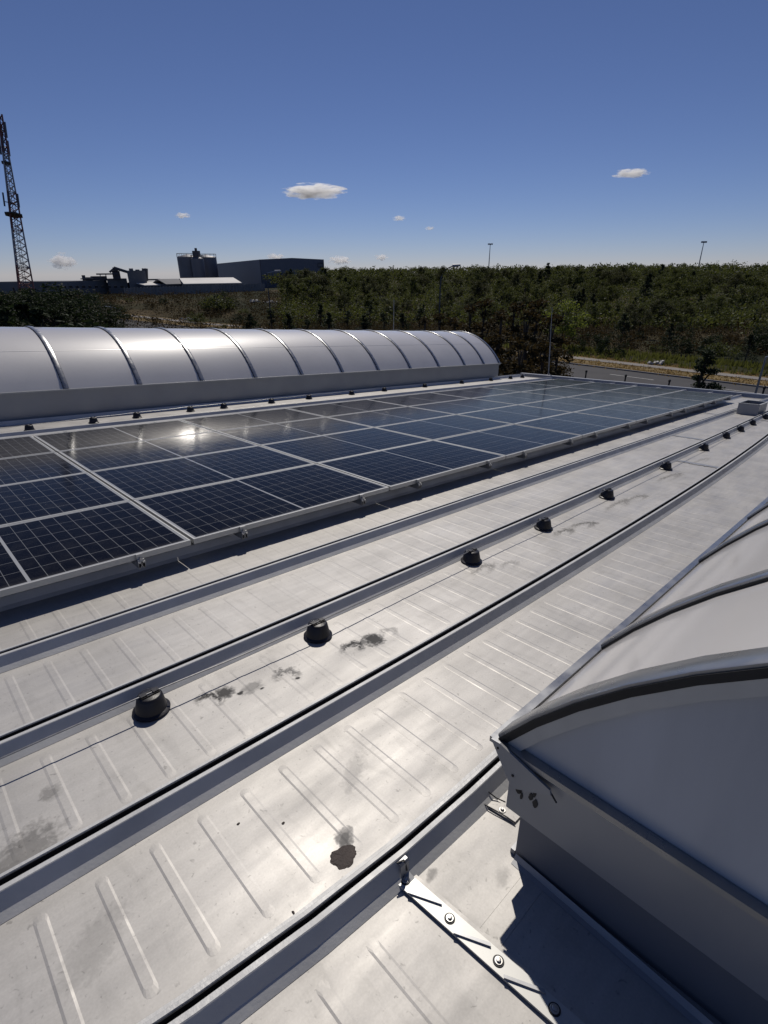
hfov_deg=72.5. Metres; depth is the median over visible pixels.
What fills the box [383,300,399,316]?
leafy tree
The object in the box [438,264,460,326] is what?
street lamp
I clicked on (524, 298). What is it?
leafy tree
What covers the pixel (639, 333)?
verge bush
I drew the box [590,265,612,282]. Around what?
leafy tree
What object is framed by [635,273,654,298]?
conifer tree
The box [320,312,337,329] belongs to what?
young conifer
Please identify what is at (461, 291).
leafy tree
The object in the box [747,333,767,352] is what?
verge bush
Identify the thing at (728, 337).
verge bush
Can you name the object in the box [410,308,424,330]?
young conifer
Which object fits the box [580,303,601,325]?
leafy tree
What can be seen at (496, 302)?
leafy tree
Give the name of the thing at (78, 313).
dark tree
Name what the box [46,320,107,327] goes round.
dark tree
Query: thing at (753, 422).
conductor holder
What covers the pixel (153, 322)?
slope bush
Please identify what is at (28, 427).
conductor holder
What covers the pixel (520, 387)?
solar panel
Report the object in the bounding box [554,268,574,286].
leafy tree
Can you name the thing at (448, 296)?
leafy tree
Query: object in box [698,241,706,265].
flood mast
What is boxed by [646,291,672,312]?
leafy tree
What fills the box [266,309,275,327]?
young conifer
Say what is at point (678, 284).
leafy tree
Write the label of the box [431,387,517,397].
solar panel
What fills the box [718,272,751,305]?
leafy tree
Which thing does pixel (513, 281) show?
leafy tree
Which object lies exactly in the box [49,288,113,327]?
dark tree
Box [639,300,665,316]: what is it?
leafy tree
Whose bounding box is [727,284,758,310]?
leafy tree
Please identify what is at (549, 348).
lightning rod
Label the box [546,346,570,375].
young pine
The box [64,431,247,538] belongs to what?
mounting rail
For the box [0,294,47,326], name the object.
umbrella pine
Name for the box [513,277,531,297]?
leafy tree
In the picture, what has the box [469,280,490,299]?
leafy tree
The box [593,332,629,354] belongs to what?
bush
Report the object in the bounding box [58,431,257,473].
solar panel
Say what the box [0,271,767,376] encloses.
ground
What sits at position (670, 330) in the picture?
conifer tree
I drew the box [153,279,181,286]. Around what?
hall
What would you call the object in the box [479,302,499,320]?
leafy tree
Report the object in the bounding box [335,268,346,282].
leafy tree
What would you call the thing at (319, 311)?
young conifer
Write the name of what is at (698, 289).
leafy tree
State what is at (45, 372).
barrel skylight
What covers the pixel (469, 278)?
leafy tree
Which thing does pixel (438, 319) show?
young pine
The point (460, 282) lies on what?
leafy tree
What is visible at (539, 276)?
conifer tree
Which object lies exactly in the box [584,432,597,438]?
mounting rail
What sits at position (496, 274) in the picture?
leafy tree
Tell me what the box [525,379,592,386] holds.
solar panel
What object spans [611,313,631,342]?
conifer tree
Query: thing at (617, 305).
leafy tree
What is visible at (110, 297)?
slope scrub
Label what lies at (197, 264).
silo
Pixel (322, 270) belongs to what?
leafy tree
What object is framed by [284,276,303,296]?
leafy tree
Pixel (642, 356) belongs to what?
green grass
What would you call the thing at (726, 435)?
conductor holder
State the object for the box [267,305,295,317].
bush
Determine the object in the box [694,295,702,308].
conifer tree
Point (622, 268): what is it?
leafy tree
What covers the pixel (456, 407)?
solar panel
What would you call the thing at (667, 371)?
dry grass
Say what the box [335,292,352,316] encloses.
leafy tree
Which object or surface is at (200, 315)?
slope bush
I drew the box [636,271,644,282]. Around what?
leafy tree
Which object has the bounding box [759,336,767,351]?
verge bush
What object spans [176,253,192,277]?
silo
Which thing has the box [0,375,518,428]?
conductor wire
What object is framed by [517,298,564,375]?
young pine
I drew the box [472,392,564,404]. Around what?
solar panel
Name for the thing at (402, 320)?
young conifer
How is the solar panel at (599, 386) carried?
attached to the mounting rail
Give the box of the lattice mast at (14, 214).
[0,114,34,290]
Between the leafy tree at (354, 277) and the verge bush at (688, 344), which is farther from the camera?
the leafy tree at (354, 277)
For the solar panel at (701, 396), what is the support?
attached to the mounting rail
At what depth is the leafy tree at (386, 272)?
187.79 m
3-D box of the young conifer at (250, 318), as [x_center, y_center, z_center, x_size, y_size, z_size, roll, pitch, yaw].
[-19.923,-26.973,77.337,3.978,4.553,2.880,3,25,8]
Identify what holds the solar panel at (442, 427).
on the mounting rail at (524, 455)
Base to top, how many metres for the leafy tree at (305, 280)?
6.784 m
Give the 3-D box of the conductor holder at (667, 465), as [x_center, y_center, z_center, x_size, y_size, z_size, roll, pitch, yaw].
[3.161,-0.524,5.861,0.142,0.088,0.142,-14,25,-36]
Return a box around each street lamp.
[266,270,279,309]
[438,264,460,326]
[754,356,767,392]
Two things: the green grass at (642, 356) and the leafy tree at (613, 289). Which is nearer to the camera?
the green grass at (642, 356)
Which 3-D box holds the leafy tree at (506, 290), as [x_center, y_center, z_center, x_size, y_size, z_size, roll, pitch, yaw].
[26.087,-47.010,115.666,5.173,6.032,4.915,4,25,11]
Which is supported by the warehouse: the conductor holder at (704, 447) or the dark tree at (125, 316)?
the conductor holder at (704, 447)
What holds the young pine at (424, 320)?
on the ground at (138, 307)
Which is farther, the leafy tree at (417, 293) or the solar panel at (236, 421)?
the leafy tree at (417, 293)
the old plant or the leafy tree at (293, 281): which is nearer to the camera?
the leafy tree at (293, 281)
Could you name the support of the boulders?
on the ground at (138, 307)
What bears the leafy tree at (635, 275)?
on the ground at (138, 307)
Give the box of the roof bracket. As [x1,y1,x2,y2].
[478,778,519,822]
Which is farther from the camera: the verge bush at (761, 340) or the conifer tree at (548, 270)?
the conifer tree at (548, 270)
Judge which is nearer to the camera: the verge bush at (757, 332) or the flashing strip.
the flashing strip
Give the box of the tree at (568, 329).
[540,297,590,348]
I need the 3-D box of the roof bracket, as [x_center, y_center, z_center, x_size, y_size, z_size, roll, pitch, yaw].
[0.363,0.936,1.694,0.163,0.046,0.056,18,31,35]
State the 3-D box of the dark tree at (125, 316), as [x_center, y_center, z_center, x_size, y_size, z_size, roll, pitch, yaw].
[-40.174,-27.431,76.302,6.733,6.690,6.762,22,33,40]
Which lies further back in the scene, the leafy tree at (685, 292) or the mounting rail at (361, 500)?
the leafy tree at (685, 292)
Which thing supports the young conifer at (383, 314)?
on the ground at (138, 307)
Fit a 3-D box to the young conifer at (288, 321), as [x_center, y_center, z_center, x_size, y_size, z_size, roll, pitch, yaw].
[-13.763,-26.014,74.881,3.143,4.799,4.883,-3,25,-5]
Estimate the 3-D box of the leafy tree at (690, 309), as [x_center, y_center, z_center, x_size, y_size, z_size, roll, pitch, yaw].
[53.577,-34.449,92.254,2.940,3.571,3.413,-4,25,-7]
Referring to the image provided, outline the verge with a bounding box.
[101,310,767,385]
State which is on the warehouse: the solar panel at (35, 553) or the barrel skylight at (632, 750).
the barrel skylight at (632, 750)
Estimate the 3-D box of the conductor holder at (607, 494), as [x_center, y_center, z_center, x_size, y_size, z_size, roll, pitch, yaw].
[2.061,-0.175,4.826,0.142,0.088,0.142,-15,26,-39]
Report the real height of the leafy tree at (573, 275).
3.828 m
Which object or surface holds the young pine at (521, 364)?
on the ground at (138, 307)
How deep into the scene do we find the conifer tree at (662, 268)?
153.12 m
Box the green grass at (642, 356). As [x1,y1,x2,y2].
[484,337,767,376]
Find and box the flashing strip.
[396,855,591,1023]
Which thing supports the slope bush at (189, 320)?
on the verge
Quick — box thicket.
[231,313,573,375]
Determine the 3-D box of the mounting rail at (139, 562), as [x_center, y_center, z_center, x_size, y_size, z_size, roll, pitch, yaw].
[-2.910,-0.243,4.524,0.060,0.101,4.262,-17,27,-41]
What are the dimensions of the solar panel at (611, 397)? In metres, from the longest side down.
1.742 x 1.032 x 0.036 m
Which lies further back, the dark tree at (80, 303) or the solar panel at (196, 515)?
the dark tree at (80, 303)
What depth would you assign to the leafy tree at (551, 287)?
134.61 m
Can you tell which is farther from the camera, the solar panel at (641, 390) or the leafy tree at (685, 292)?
the leafy tree at (685, 292)
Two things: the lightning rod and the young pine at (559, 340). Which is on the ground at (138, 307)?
the young pine at (559, 340)
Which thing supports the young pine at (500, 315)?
on the ground at (138, 307)
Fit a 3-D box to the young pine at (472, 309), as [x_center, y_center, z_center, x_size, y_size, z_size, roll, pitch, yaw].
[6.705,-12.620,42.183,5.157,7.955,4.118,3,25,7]
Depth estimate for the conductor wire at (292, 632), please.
2.40 m
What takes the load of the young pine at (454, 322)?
on the ground at (138, 307)
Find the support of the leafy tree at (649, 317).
on the ground at (138, 307)
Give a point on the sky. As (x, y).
(358, 134)
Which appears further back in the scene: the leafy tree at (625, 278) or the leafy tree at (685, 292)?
the leafy tree at (625, 278)
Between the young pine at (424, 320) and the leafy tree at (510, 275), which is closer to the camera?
the young pine at (424, 320)
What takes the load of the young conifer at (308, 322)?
on the ground at (138, 307)
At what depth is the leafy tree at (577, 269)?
181.82 m
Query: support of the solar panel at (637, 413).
attached to the mounting rail
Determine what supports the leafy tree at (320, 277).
on the ground at (138, 307)
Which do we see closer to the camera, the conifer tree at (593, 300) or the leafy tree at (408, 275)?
the conifer tree at (593, 300)
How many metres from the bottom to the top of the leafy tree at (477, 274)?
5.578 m
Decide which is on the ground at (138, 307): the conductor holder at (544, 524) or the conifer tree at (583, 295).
the conifer tree at (583, 295)
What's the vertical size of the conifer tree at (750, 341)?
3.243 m
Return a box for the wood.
[262,260,767,284]
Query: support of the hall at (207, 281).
on the ground at (138, 307)
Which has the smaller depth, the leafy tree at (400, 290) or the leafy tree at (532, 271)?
the leafy tree at (400, 290)
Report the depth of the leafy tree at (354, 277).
148.06 m
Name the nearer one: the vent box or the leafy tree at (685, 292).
the vent box
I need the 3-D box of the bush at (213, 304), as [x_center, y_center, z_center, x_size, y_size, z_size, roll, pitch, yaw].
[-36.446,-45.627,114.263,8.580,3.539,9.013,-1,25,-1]
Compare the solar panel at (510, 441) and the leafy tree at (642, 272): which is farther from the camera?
the leafy tree at (642, 272)
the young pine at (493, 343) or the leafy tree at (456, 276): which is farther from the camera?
the leafy tree at (456, 276)
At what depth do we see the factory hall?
211.30 m
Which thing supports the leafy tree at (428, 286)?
on the ground at (138, 307)
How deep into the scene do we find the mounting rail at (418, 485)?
4.71 m
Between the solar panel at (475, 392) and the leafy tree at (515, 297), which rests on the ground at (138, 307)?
the leafy tree at (515, 297)
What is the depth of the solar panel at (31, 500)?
4.05 m
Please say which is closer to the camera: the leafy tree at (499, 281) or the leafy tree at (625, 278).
the leafy tree at (499, 281)
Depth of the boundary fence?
156.20 m
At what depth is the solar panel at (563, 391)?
11.39 m
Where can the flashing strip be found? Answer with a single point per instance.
(549, 1004)
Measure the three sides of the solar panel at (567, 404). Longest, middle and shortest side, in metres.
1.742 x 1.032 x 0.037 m
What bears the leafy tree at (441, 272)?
on the ground at (138, 307)
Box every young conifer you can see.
[243,313,258,328]
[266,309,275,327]
[280,312,296,329]
[301,319,310,329]
[310,304,327,329]
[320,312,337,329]
[340,310,351,329]
[354,314,372,329]
[360,304,378,327]
[379,312,389,329]
[395,313,409,330]
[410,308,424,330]
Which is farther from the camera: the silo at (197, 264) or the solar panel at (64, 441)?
the silo at (197, 264)
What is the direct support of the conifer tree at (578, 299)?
on the ground at (138, 307)
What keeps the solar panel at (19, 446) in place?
attached to the mounting rail at (139, 562)
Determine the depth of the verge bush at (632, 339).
70.20 m
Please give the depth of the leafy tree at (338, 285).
120.47 m
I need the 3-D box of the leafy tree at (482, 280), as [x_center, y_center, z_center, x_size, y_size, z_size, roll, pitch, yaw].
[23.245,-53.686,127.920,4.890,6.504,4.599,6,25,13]
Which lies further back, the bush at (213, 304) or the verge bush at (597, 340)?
the bush at (213, 304)
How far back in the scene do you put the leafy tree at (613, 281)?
140.42 m
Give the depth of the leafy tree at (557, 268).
158.69 m
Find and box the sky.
[0,0,767,282]
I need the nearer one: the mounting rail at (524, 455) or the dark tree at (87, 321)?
the mounting rail at (524, 455)
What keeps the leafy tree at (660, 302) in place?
on the ground at (138, 307)
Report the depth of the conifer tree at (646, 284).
120.70 m
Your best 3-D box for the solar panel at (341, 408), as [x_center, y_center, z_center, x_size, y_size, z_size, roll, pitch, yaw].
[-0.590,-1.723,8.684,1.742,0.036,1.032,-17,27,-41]
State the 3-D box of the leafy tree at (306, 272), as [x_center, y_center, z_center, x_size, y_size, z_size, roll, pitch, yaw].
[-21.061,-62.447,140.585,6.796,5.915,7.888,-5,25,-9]
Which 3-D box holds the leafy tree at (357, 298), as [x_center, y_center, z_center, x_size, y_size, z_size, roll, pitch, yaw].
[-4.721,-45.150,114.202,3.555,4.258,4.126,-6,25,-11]
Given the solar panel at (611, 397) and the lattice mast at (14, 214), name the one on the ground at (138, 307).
the lattice mast at (14, 214)
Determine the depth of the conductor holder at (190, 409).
8.86 m
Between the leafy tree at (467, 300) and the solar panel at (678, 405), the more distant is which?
the leafy tree at (467, 300)
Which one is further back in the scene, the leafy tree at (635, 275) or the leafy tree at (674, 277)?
the leafy tree at (635, 275)
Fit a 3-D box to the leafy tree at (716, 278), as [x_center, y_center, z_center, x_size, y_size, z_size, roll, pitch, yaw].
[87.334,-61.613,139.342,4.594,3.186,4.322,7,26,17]
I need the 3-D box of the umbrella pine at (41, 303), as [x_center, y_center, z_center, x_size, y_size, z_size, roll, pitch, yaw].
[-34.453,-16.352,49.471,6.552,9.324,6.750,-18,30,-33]
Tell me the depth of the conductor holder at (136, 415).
8.20 m
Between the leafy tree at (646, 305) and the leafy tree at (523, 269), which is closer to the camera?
the leafy tree at (646, 305)
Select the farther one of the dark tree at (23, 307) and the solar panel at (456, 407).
the dark tree at (23, 307)
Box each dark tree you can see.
[0,305,31,326]
[12,300,43,326]
[17,282,107,327]
[23,306,60,326]
[43,290,103,326]
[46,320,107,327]
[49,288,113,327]
[57,314,97,327]
[67,292,124,327]
[90,300,134,327]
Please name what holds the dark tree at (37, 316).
on the ground at (138, 307)
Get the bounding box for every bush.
[143,301,155,307]
[144,316,162,324]
[183,315,198,321]
[188,311,203,317]
[194,317,207,323]
[197,295,236,310]
[212,289,235,307]
[230,313,244,321]
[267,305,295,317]
[577,331,608,348]
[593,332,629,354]
[614,334,636,345]
[633,331,647,339]
[660,333,695,354]
[698,332,725,350]
[704,342,743,357]
[721,334,739,341]
[743,327,767,344]
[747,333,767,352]
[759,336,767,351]
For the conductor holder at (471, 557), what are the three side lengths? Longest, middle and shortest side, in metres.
0.142 x 0.142 x 0.088 m
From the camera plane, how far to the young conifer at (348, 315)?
82.44 m
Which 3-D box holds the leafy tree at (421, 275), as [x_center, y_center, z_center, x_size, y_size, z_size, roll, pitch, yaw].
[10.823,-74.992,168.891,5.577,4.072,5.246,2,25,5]
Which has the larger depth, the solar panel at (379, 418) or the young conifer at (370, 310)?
the young conifer at (370, 310)
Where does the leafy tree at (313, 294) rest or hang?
on the ground at (138, 307)
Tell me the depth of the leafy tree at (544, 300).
106.74 m
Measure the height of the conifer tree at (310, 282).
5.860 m
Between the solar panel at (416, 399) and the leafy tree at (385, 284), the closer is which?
the solar panel at (416, 399)
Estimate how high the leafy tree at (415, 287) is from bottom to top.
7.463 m
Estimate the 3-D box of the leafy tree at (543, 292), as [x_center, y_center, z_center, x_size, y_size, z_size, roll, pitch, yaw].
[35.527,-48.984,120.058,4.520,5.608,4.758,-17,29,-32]
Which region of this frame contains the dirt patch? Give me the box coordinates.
[330,845,355,869]
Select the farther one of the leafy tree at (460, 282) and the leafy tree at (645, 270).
the leafy tree at (645, 270)
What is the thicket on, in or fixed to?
on the ground at (138, 307)
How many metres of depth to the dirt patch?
1.53 m
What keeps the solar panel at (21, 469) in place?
attached to the mounting rail at (139, 562)
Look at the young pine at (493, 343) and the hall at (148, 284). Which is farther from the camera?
the hall at (148, 284)
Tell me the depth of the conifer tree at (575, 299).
106.70 m
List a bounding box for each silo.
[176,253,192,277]
[190,248,205,277]
[200,254,218,277]
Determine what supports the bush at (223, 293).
on the ground at (138, 307)
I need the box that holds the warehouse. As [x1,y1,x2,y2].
[0,373,767,1023]
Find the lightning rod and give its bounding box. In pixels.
[547,314,551,374]
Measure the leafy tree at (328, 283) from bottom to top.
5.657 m
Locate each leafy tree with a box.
[277,276,296,304]
[278,274,292,288]
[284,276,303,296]
[295,268,317,287]
[298,276,317,294]
[299,283,324,306]
[307,274,328,298]
[314,280,331,300]
[317,266,332,279]
[330,281,352,308]
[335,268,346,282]
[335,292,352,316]
[343,270,360,285]
[344,274,360,290]
[353,295,364,306]
[358,275,378,300]
[361,292,380,311]
[378,270,392,281]
[378,281,392,292]
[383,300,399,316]
[391,287,405,297]
[399,272,420,288]
[400,274,421,304]
[400,302,412,315]
[403,296,413,304]
[413,288,426,298]
[414,273,424,284]
[416,266,425,273]
[418,276,431,287]
[420,271,435,285]
[425,283,435,293]
[435,265,450,280]
[441,291,456,305]
[448,274,461,283]
[450,278,463,287]
[453,288,463,298]
[463,295,478,306]
[464,267,483,286]
[464,272,475,284]
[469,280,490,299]
[470,278,489,299]
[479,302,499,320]
[480,266,494,279]
[481,296,498,317]
[489,268,500,278]
[490,278,510,295]
[492,285,513,303]
[496,268,511,279]
[503,290,519,304]
[505,268,517,282]
[509,273,525,290]
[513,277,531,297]
[518,265,528,278]
[518,295,531,314]
[520,265,536,281]
[530,286,547,299]
[533,297,547,309]
[535,269,548,279]
[545,273,568,292]
[550,265,566,276]
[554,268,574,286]
[558,288,578,306]
[566,271,583,283]
[570,267,594,288]
[572,266,583,277]
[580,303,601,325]
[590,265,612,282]
[597,270,619,287]
[597,285,620,301]
[598,300,620,322]
[604,286,621,303]
[611,265,631,279]
[614,271,632,285]
[619,303,640,320]
[624,270,640,285]
[625,305,654,331]
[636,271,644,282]
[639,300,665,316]
[641,267,658,279]
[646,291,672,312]
[647,298,678,322]
[658,280,690,299]
[664,266,688,290]
[671,299,694,316]
[678,286,694,296]
[679,306,695,319]
[689,276,711,296]
[698,295,716,308]
[704,274,722,285]
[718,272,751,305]
[725,317,733,325]
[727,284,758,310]
[737,271,763,291]
[746,269,767,285]
[751,274,767,289]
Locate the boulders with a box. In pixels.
[647,360,664,364]
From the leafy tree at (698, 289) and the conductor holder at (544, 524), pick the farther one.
the leafy tree at (698, 289)
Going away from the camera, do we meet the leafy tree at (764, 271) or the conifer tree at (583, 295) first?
the conifer tree at (583, 295)
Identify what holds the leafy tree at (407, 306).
on the ground at (138, 307)
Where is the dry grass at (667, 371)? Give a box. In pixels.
[516,348,767,385]
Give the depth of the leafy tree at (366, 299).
106.51 m
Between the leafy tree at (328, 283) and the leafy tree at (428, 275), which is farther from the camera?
the leafy tree at (428, 275)
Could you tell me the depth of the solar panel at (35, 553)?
3.24 m
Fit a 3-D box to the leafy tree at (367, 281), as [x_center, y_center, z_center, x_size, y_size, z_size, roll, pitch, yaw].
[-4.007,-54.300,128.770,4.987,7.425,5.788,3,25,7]
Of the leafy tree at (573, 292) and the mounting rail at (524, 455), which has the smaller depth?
the mounting rail at (524, 455)
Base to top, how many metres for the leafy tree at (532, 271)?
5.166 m
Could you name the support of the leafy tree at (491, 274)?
on the ground at (138, 307)
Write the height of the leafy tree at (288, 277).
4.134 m
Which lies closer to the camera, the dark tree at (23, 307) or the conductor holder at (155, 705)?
the conductor holder at (155, 705)
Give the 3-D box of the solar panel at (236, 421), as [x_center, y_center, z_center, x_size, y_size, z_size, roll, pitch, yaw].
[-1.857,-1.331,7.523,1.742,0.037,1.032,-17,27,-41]
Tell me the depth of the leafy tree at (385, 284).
142.26 m
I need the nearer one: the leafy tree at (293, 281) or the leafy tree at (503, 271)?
the leafy tree at (293, 281)
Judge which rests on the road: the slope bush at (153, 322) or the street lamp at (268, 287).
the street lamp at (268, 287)
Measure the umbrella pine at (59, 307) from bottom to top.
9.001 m
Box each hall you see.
[128,281,160,287]
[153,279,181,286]
[179,277,241,285]
[217,258,323,287]
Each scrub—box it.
[9,286,317,328]
[258,303,766,357]
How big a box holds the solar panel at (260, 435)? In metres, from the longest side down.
1.742 x 1.032 x 0.036 m
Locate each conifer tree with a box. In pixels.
[306,281,318,301]
[536,271,543,287]
[541,263,551,284]
[569,296,578,315]
[576,292,583,313]
[579,288,587,308]
[589,293,597,309]
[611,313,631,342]
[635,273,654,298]
[637,277,654,301]
[653,264,665,284]
[656,323,674,344]
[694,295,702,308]
[733,334,759,360]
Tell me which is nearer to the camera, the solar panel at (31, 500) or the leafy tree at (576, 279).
the solar panel at (31, 500)
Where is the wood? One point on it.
(714, 269)
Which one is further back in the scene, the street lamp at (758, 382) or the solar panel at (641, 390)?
the street lamp at (758, 382)
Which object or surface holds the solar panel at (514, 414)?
on the mounting rail at (594, 436)
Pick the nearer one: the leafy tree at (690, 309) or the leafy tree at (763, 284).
the leafy tree at (690, 309)
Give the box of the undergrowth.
[276,274,767,334]
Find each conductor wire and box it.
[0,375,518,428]
[0,414,764,759]
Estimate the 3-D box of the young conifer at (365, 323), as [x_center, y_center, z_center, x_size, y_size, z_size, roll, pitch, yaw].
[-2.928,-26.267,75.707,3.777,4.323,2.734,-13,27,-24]
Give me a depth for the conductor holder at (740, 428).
8.15 m
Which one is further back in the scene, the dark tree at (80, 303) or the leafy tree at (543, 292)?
the leafy tree at (543, 292)
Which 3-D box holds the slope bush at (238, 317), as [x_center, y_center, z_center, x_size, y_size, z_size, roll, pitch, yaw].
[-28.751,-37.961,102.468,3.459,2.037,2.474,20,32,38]
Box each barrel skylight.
[0,326,500,421]
[489,497,767,1023]
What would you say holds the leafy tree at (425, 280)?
on the ground at (138, 307)
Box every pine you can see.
[0,287,53,316]
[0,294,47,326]
[6,288,74,326]
[418,316,433,330]
[433,312,446,330]
[445,317,462,330]
[457,302,484,339]
[476,298,498,348]
[484,333,510,375]
[486,307,515,375]
[499,301,533,374]
[501,337,535,375]
[504,307,544,374]
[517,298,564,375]
[525,313,573,376]
[532,340,558,375]
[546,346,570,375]
[690,347,725,390]
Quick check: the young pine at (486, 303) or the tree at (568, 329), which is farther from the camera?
the tree at (568, 329)
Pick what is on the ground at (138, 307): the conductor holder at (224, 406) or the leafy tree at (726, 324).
the leafy tree at (726, 324)
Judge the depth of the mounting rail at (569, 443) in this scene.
6.59 m
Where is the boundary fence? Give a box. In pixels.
[124,283,264,295]
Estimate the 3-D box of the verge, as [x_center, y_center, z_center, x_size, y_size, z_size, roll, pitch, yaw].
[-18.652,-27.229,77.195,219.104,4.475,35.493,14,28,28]
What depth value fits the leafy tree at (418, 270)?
192.50 m
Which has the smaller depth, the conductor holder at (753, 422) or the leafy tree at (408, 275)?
the conductor holder at (753, 422)
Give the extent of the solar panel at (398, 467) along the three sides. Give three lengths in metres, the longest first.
1.742 x 1.032 x 0.036 m
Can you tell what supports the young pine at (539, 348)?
on the ground at (138, 307)
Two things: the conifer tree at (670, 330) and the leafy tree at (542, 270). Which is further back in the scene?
the leafy tree at (542, 270)
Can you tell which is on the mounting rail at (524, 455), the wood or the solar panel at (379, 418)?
the solar panel at (379, 418)
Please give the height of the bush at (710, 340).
2.772 m
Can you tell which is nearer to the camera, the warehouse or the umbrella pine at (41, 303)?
the warehouse
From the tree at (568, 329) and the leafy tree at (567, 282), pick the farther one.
the leafy tree at (567, 282)
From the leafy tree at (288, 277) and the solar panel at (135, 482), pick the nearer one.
the solar panel at (135, 482)
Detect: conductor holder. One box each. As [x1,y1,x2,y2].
[24,424,35,430]
[88,417,98,423]
[132,412,141,417]
[132,687,170,721]
[186,406,194,411]
[220,403,227,408]
[304,617,331,643]
[461,547,481,565]
[534,516,552,530]
[599,488,614,499]
[659,461,672,469]
[699,443,708,450]
[722,432,730,438]
[737,425,744,431]
[749,419,756,424]
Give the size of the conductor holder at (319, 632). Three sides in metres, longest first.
0.142 x 0.142 x 0.088 m
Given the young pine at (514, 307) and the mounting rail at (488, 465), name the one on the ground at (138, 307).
the young pine at (514, 307)
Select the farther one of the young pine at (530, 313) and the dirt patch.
the young pine at (530, 313)
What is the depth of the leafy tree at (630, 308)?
89.74 m
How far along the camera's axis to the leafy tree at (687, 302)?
94.89 m
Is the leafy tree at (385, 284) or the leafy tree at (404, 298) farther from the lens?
the leafy tree at (385, 284)
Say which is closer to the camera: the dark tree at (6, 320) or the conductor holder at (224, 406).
the conductor holder at (224, 406)
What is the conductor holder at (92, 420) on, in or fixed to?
on the warehouse
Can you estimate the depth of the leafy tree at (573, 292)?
114.35 m
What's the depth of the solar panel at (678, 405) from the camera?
9.97 m
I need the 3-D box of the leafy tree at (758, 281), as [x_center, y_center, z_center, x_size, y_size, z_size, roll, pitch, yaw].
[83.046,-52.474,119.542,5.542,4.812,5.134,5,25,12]
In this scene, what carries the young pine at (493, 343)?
on the ground at (138, 307)
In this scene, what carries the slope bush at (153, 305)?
on the ground at (138, 307)
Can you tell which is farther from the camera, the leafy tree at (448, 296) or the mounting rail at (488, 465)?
the leafy tree at (448, 296)
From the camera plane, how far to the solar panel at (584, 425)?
7.63 m
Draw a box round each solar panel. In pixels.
[0,436,54,458]
[0,452,85,485]
[0,472,129,525]
[0,501,190,596]
[34,420,213,452]
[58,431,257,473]
[90,446,314,502]
[133,464,388,543]
[181,408,322,431]
[216,417,372,445]
[261,427,430,463]
[287,399,406,416]
[317,440,505,489]
[328,407,455,427]
[367,393,468,406]
[375,415,511,439]
[409,398,515,414]
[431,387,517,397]
[435,424,581,458]
[457,405,570,423]
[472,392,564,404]
[484,383,559,391]
[516,412,635,437]
[520,397,615,411]
[524,387,601,396]
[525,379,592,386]
[562,382,633,390]
[569,391,651,402]
[576,403,676,422]
[608,386,681,395]
[621,396,707,411]
[657,390,732,402]
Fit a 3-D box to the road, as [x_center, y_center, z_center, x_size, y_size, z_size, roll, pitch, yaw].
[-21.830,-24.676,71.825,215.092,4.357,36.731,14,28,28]
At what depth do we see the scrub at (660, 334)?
80.94 m
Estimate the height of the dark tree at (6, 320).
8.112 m
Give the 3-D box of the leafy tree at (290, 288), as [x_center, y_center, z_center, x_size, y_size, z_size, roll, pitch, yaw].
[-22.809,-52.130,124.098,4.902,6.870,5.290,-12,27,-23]
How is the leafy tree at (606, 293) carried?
on the ground at (138, 307)
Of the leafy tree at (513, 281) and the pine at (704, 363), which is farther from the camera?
the leafy tree at (513, 281)
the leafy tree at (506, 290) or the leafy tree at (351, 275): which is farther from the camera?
the leafy tree at (351, 275)
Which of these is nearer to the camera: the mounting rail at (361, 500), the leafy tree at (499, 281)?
the mounting rail at (361, 500)
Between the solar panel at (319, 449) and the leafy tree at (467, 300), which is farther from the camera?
the leafy tree at (467, 300)
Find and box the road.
[80,319,767,393]
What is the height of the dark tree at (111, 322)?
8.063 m
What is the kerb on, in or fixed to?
on the road
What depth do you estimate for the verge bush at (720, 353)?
60.89 m
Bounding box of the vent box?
[736,400,767,415]
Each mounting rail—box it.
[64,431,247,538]
[128,553,145,568]
[153,422,365,504]
[405,479,421,488]
[475,460,491,468]
[512,451,526,458]
[559,438,572,444]
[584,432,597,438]
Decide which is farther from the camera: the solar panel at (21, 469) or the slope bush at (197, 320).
the slope bush at (197, 320)
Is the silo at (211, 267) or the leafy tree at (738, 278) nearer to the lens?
the leafy tree at (738, 278)
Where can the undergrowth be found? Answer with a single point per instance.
(695, 319)
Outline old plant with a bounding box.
[0,267,156,294]
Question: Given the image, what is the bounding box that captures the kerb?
[120,319,767,387]
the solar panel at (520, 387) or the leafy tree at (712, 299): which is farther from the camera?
the leafy tree at (712, 299)

